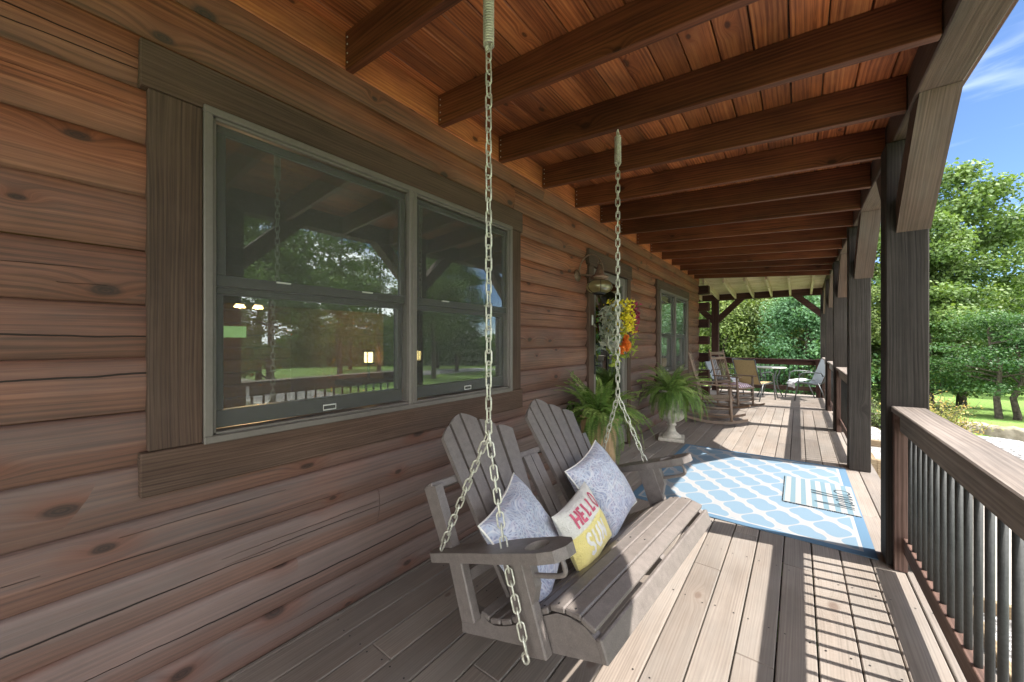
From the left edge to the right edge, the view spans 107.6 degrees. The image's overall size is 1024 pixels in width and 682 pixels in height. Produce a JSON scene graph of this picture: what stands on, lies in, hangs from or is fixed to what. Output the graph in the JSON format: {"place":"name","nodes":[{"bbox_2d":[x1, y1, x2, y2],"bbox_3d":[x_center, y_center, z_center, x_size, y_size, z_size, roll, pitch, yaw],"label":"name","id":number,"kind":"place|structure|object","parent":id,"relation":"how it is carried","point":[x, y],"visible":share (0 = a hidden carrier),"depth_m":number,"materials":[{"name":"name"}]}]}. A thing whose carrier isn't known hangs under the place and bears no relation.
{"place":"outdoors","nodes":[
{"label":"outdoors","id":0,"kind":"place"},
{"bbox_2d":[732,411,863,681],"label":"porch floor frame","id":1,"kind":"object","parent":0,"point":[781,583],"depth_m":2.19,"materials":[{"name":"brown wood"}]},
{"bbox_2d":[219,389,996,681],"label":"porch floor","id":2,"kind":"structure","parent":1,"relation":"on","point":[407,625],"depth_m":1.82,"materials":[{"name":"wood"}]},
{"bbox_2d":[580,414,617,461],"bbox_3d":[0.819,1.022,3.527,0.364,0.653,0.364,0,0,37],"label":"planter pot","id":3,"kind":"object","parent":2,"relation":"on","point":[610,451],"visible":0.14,"depth_m":3.40,"materials":[{"name":"beige ceramic"}]},
{"bbox_2d":[559,369,654,463],"bbox_3d":[0.897,0.668,3.493,0.836,0.826,1.021,0,0,37],"label":"fern plant","id":4,"kind":"object","parent":3,"relation":"in","point":[597,407],"visible":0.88,"depth_m":3.35,"materials":[{"name":"green plant"}]},
{"bbox_2d":[338,413,932,679],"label":"porch floor screws","id":5,"kind":"object","parent":2,"relation":"on","point":[673,589],"visible":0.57,"depth_m":1.86,"materials":[{"name":"metal"}]},
{"bbox_2d":[658,390,684,442],"bbox_3d":[2.190,1.008,5.148,0.356,0.681,0.356,0,0,20],"label":"urn planter","id":6,"kind":"object","parent":2,"relation":"on","point":[671,434],"visible":0.5,"depth_m":5.05,"materials":[{"name":"stone"}]},
{"bbox_2d":[637,362,716,423],"bbox_3d":[2.227,0.704,5.105,0.945,0.801,1.034,0,0,37],"label":"fern plant","id":7,"kind":"object","parent":6,"relation":"in","point":[672,386],"visible":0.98,"depth_m":4.98,"materials":[{"name":"green plant"}]},
{"bbox_2d":[685,351,747,423],"bbox_3d":[3.408,0.759,6.306,0.920,1.165,0.600,0,0,28],"label":"rocking chair","id":8,"kind":"object","parent":2,"relation":"on","point":[729,399],"visible":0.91,"depth_m":6.18,"materials":[{"name":"brown wood"}]},
{"bbox_2d":[699,299,744,389],"bbox_3d":[5.608,0.122,10.338,1.372,2.451,0.160,0,0,37],"label":"porch post","id":9,"kind":"object","parent":2,"relation":"on","point":[715,317],"visible":0.83,"depth_m":10.27,"materials":[{"name":"brown wood"}]},
{"bbox_2d":[705,356,743,394],"bbox_3d":[5.339,0.881,9.477,0.593,0.947,0.755,0,0,-33],"label":"patio chair","id":10,"kind":"object","parent":2,"relation":"on","point":[708,364],"visible":0.3,"depth_m":9.60,"materials":[{"name":"grey fabric"}]},
{"bbox_2d":[707,349,764,407],"bbox_3d":[4.538,0.759,7.670,0.600,1.165,0.920,0,0,-29],"label":"rocking chair","id":11,"kind":"object","parent":2,"relation":"on","point":[740,386],"visible":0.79,"depth_m":7.68,"materials":[{"name":"brown wood"}]},
{"bbox_2d":[732,358,775,401],"bbox_3d":[5.589,0.881,8.683,0.755,0.947,0.593,0,0,-25],"label":"patio chair","id":12,"kind":"object","parent":2,"relation":"on","point":[745,366],"visible":0.9,"depth_m":8.56,"materials":[{"name":"beige fabric"}]},
{"bbox_2d":[633,444,877,559],"bbox_3d":[2.265,1.346,3.605,1.560,0.006,2.080,0,0,37],"label":"outdoor rug","id":13,"kind":"object","parent":2,"relation":"on","point":[742,488],"visible":0.9,"depth_m":3.28,"materials":[{"name":"blue fabric"}]},
{"bbox_2d":[782,476,861,517],"bbox_3d":[2.678,1.338,3.283,0.494,0.008,0.734,0,0,37],"label":"doormat","id":14,"kind":"object","parent":13,"relation":"on","point":[825,496],"visible":1,"depth_m":3.24,"materials":[{"name":"white fabric"}]},
{"bbox_2d":[698,357,819,397],"bbox_3d":[5.518,0.888,10.338,4.617,0.917,0.230,0,0,37],"label":"porch railing","id":15,"kind":"object","parent":2,"relation":"on","point":[788,362],"visible":0.22,"depth_m":9.39,"materials":[{"name":"brown wood"}]},
{"bbox_2d":[757,366,786,398],"bbox_3d":[6.241,0.989,9.075,0.660,0.728,0.660,0,0,37],"label":"patio table","id":16,"kind":"object","parent":2,"relation":"on","point":[770,367],"visible":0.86,"depth_m":9.05,"materials":[{"name":"white metal"}]},
{"bbox_2d":[785,359,824,400],"bbox_3d":[6.835,0.881,8.649,0.755,0.947,0.593,0,0,17],"label":"patio chair","id":17,"kind":"object","parent":2,"relation":"on","point":[819,375],"visible":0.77,"depth_m":8.59,"materials":[{"name":"grey fabric"}]},
{"bbox_2d":[787,378,816,387],"bbox_3d":[6.707,0.976,8.689,0.460,0.208,0.400,0,0,17],"label":"folded towel","id":18,"kind":"object","parent":17,"relation":"on","point":[790,382],"visible":0.92,"depth_m":8.74,"materials":[{"name":"white fabric"}]},
{"bbox_2d":[792,288,824,397],"bbox_3d":[7.099,0.078,8.894,0.723,2.542,0.725,0,0,37],"label":"porch post","id":19,"kind":"object","parent":2,"relation":"on","point":[816,310],"visible":0.45,"depth_m":8.92,"materials":[{"name":"brown wood"}]},
{"bbox_2d":[822,357,824,397],"bbox_3d":[6.852,0.868,8.124,0.145,0.961,1.886,0,0,37],"label":"porch railing","id":20,"kind":"object","parent":2,"relation":"on","point":[823,384],"visible":0.06,"depth_m":8.85,"materials":[{"name":"brown wood"}]},
{"bbox_2d":[825,275,832,410],"bbox_3d":[6.222,0.078,7.303,0.185,2.542,1.270,0,0,37],"label":"porch post","id":21,"kind":"object","parent":2,"relation":"on","point":[828,319],"visible":0.53,"depth_m":7.26,"materials":[{"name":"brown wood"}]},
{"bbox_2d":[827,361,832,410],"bbox_3d":[5.583,0.868,6.463,0.145,0.961,1.926,0,0,37],"label":"porch railing","id":22,"kind":"object","parent":2,"relation":"on","point":[830,385],"visible":0.29,"depth_m":7.21,"materials":[{"name":"brown wood"}]},
{"bbox_2d":[833,254,846,431],"bbox_3d":[4.941,0.078,5.626,0.185,2.542,1.270,0,0,37],"label":"porch post","id":23,"kind":"object","parent":2,"relation":"on","point":[840,313],"visible":0.6,"depth_m":5.57,"materials":[{"name":"brown wood"}]},
{"bbox_2d":[836,367,846,437],"bbox_3d":[4.302,0.868,4.786,0.145,0.961,1.926,0,0,37],"label":"porch railing","id":24,"kind":"object","parent":2,"relation":"on","point":[841,398],"visible":0.45,"depth_m":5.31,"materials":[{"name":"brown wood"}]},
{"bbox_2d":[847,209,880,472],"bbox_3d":[3.660,0.078,3.949,0.185,2.542,1.270,0,0,37],"label":"porch post","id":25,"kind":"object","parent":2,"relation":"on","point":[862,239],"visible":0.99,"depth_m":3.87,"materials":[{"name":"brown wood"}]},
{"bbox_2d":[876,81,963,570],"bbox_3d":[2.382,0.078,2.277,0.185,2.542,1.270,0,0,37],"label":"porch post","id":26,"kind":"object","parent":2,"relation":"on","point":[909,179],"visible":0.85,"depth_m":2.20,"materials":[{"name":"brown wood"}]},
{"bbox_2d":[891,406,1023,681],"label":"porch railing","id":27,"kind":"object","parent":2,"relation":"on","point":[957,490],"visible":1,"depth_m":1.40,"materials":[{"name":"brown wood"}]},
{"bbox_2d":[729,382,1023,679],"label":"lawn ground","id":28,"kind":"structure","parent":0,"point":[986,414],"depth_m":14.16,"materials":[{"name":"green plant"}]},
{"bbox_2d":[0,0,709,681],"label":"log house","id":29,"kind":"structure","parent":28,"relation":"on","point":[202,478],"depth_m":1.55,"materials":[{"name":"brown wood"}]},
{"bbox_2d":[224,326,245,337],"bbox_3d":[-3.952,-0.130,5.353,0.010,0.160,0.270,0,0,37],"label":"interior window","id":30,"kind":"structure","parent":29,"relation":"in","point":[229,331],"depth_m":5.35,"materials":[{"name":"green"}]},
{"bbox_2d":[234,304,245,307],"bbox_3d":[-2.821,-0.745,3.885,0.100,0.790,0.100,0,0,37],"label":"pendant lamp","id":31,"kind":"object","parent":29,"relation":"hanging from","point":[240,305],"visible":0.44,"depth_m":3.86,"materials":[{"name":"white"}]},
{"bbox_2d":[253,305,263,308],"bbox_3d":[-2.720,-0.745,4.016,0.100,0.790,0.100,0,0,37],"label":"pendant lamp","id":32,"kind":"object","parent":29,"relation":"hanging from","point":[257,306],"visible":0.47,"depth_m":3.99,"materials":[{"name":"white"}]},
{"bbox_2d":[137,37,522,498],"bbox_3d":[-0.635,-0.248,2.187,0.159,1.567,2.216,0,0,37],"label":"window","id":33,"kind":"structure","parent":29,"relation":"in","point":[223,225],"depth_m":1.71,"materials":[{"name":"brown wood"}]},
{"bbox_2d":[335,350,393,388],"bbox_3d":[-1.679,0.310,4.391,0.600,0.400,0.500,0,0,37],"label":"table lantern","id":34,"kind":"object","parent":29,"relation":"in","point":[367,381],"visible":0.98,"depth_m":4.28,"materials":[{"name":"white"}]},
{"bbox_2d":[574,254,612,294],"bbox_3d":[0.854,-0.678,3.804,0.342,0.416,0.286,0,0,37],"label":"wall lantern","id":35,"kind":"object","parent":29,"relation":"attached to","point":[599,275],"depth_m":3.79,"materials":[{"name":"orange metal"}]},
{"bbox_2d":[594,269,626,446],"bbox_3d":[1.189,0.258,4.516,0.107,2.125,1.020,0,0,37],"label":"storm door","id":36,"kind":"structure","parent":29,"relation":"in","point":[602,370],"depth_m":4.52,"materials":[{"name":"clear glass"}]},
{"bbox_2d":[594,296,642,367],"bbox_3d":[1.201,-0.111,4.149,0.358,0.837,0.822,0,0,37],"label":"door wreath","id":37,"kind":"object","parent":36,"relation":"hanging from","point":[628,322],"depth_m":4.08,"materials":[{"name":"multicoloured plant"}]},
{"bbox_2d":[297,0,1018,301],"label":"porch roof","id":38,"kind":"structure","parent":29,"relation":"attached to","point":[756,136],"depth_m":2.13,"materials":[{"name":"brown wood"}]},
{"bbox_2d":[424,0,711,665],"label":"porch swing","id":39,"kind":"object","parent":38,"relation":"hanging from","point":[569,615],"visible":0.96,"depth_m":1.45,"materials":[{"name":"wood"}]},
{"bbox_2d":[478,472,559,601],"bbox_3d":[0.057,0.800,1.520,0.269,0.394,0.438,0,0,16],"label":"paisley pillow","id":40,"kind":"object","parent":39,"relation":"on","point":[526,515],"visible":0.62,"depth_m":1.45,"materials":[{"name":"fabric"}]},
{"bbox_2d":[551,481,611,571],"bbox_3d":[0.313,0.808,1.628,0.172,0.279,0.374,0,0,37],"label":"hello cushion","id":41,"kind":"object","parent":39,"relation":"on","point":[579,518],"visible":0.96,"depth_m":1.55,"materials":[{"name":"fabric"}]},
{"bbox_2d":[564,440,636,537],"bbox_3d":[0.485,0.782,2.002,0.268,0.403,0.468,0,0,37],"label":"paisley pillow","id":42,"kind":"object","parent":39,"relation":"on","point":[595,468],"visible":0.83,"depth_m":1.91,"materials":[{"name":"fabric"}]},
{"bbox_2d":[654,279,688,381],"bbox_3d":[2.926,-0.157,6.806,0.107,1.655,2.170,0,0,37],"label":"window","id":43,"kind":"structure","parent":29,"relation":"in","point":[672,302],"depth_m":6.71,"materials":[{"name":"brown wood"}]},
{"bbox_2d":[700,301,739,379],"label":"leafy tree","id":44,"kind":"object","parent":28,"relation":"on","point":[719,349],"depth_m":18.25,"materials":[{"name":"green plant"}]},
{"bbox_2d":[698,298,791,390],"bbox_3d":[9.443,0.175,16.638,5.427,6.784,5.805,0,0,28],"label":"leafy tree","id":45,"kind":"object","parent":28,"relation":"on","point":[735,316],"visible":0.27,"depth_m":15.78,"materials":[{"name":"green plant"}]},
{"bbox_2d":[699,298,815,394],"bbox_3d":[11.642,-0.166,17.644,6.488,7.582,6.066,0,0,-39],"label":"leafy tree","id":46,"kind":"object","parent":28,"relation":"on","point":[757,324],"visible":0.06,"depth_m":15.82,"materials":[{"name":"green plant"}]},
{"bbox_2d":[731,295,880,394],"bbox_3d":[10.663,0.146,14.149,4.507,5.268,4.214,0,0,17],"label":"leafy tree","id":47,"kind":"object","parent":28,"relation":"on","point":[791,313],"visible":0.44,"depth_m":13.82,"materials":[{"name":"green plant"}]},
{"bbox_2d":[746,275,929,399],"bbox_3d":[13.336,-0.474,15.644,5.805,6.784,5.427,0,0,40],"label":"leafy tree","id":48,"kind":"object","parent":28,"relation":"on","point":[873,358],"visible":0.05,"depth_m":14.90,"materials":[{"name":"green plant"}]},
{"bbox_2d":[792,281,948,400],"bbox_3d":[13.332,0.199,14.748,3.958,4.948,4.234,0,0,19],"label":"leafy tree","id":49,"kind":"object","parent":28,"relation":"on","point":[876,329],"visible":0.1,"depth_m":13.67,"materials":[{"name":"green plant"}]},
{"bbox_2d":[800,223,986,401],"bbox_3d":[15.678,-1.561,16.191,5.002,8.844,5.450,0,0,7],"label":"leafy tree","id":50,"kind":"object","parent":28,"relation":"on","point":[879,271],"visible":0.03,"depth_m":15.12,"materials":[{"name":"green plant"}]},
{"bbox_2d":[844,429,1023,674],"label":"gravel yard","id":51,"kind":"structure","parent":28,"relation":"on","point":[997,441],"depth_m":6.31,"materials":[{"name":"grey gravel"}]},
{"bbox_2d":[871,429,880,478],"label":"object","id":52,"kind":"object","parent":51,"relation":"on","point":[876,449],"visible":0.07,"depth_m":5.27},
{"bbox_2d":[871,396,880,428],"bbox_3d":[7.476,1.433,7.632,0.938,0.786,1.169,0,0,37],"label":"garden shrub","id":53,"kind":"object","parent":51,"relation":"on","point":[875,420],"visible":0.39,"depth_m":7.62,"materials":[{"name":"green plant"}]},
{"bbox_2d":[872,390,973,427],"bbox_3d":[7.360,1.291,6.736,1.285,1.090,1.421,0,0,37],"label":"garden shrub","id":54,"kind":"object","parent":51,"relation":"on","point":[931,409],"visible":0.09,"depth_m":6.59,"materials":[{"name":"yellow plant"}]},
{"bbox_2d":[929,395,1002,434],"bbox_3d":[8.024,1.443,6.891,1.085,0.886,0.929,0,0,37],"label":"garden shrub","id":55,"kind":"object","parent":51,"relation":"on","point":[960,424],"visible":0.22,"depth_m":6.70,"materials":[{"name":"yellow plant"}]},
{"bbox_2d":[996,601,1010,681],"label":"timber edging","id":56,"kind":"object","parent":51,"relation":"on","point":[996,643],"depth_m":2.06,"materials":[{"name":"brown wood"}]},
{"bbox_2d":[871,207,1015,407],"bbox_3d":[15.441,-1.026,14.152,4.672,7.580,4.288,0,0,-31],"label":"leafy tree","id":57,"kind":"object","parent":28,"relation":"on","point":[942,246],"visible":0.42,"depth_m":13.08,"materials":[{"name":"green plant"}]},
{"bbox_2d":[871,157,1023,407],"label":"leafy tree","id":58,"kind":"object","parent":28,"relation":"on","point":[978,203],"visible":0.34,"depth_m":13.91,"materials":[{"name":"green plant"}]},
{"bbox_2d":[875,413,1023,441],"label":"stone curb","id":59,"kind":"structure","parent":28,"relation":"on","point":[1012,432],"depth_m":6.94,"materials":[{"name":"beige stone"}]},
{"bbox_2d":[931,302,995,390],"bbox_3d":[25.033,-0.019,21.860,5.463,6.385,5.108,0,0,-23],"label":"leafy tree","id":60,"kind":"object","parent":28,"relation":"on","point":[955,353],"visible":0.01,"depth_m":21.31,"materials":[{"name":"green plant"}]},
{"bbox_2d":[929,307,1023,420],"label":"leafy tree","id":61,"kind":"object","parent":28,"relation":"on","point":[1000,321],"visible":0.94,"depth_m":10.96,"materials":[{"name":"green plant"}]},
{"bbox_2d":[937,331,1023,395],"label":"leafy tree","id":62,"kind":"object","parent":28,"relation":"on","point":[995,345],"visible":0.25,"depth_m":12.13,"materials":[{"name":"green plant"}]},
{"bbox_2d":[967,212,1023,343],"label":"leafy tree","id":63,"kind":"object","parent":28,"relation":"on","point":[1021,291],"visible":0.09,"depth_m":19.16,"materials":[{"name":"green plant"}]},
{"bbox_2d":[983,295,1017,385],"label":"leafy tree","id":64,"kind":"object","parent":28,"relation":"on","point":[1004,353],"depth_m":21.88,"materials":[{"name":"green plant"}]},
{"bbox_2d":[989,281,1022,301],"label":"leafy tree","id":65,"kind":"object","parent":28,"relation":"on","point":[1011,296],"visible":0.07,"depth_m":23.11,"materials":[{"name":"green plant"}]},
{"bbox_2d":[873,0,1023,288],"label":"sky","id":66,"kind":"structure","parent":0,"point":[989,124],"materials":[{"name":"blue"}]},
{"bbox_2d":[996,517,1010,604],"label":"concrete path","id":67,"kind":"structure","parent":0,"point":[1009,563],"depth_m":2.98,"materials":[{"name":"grey concrete"}]}
]}

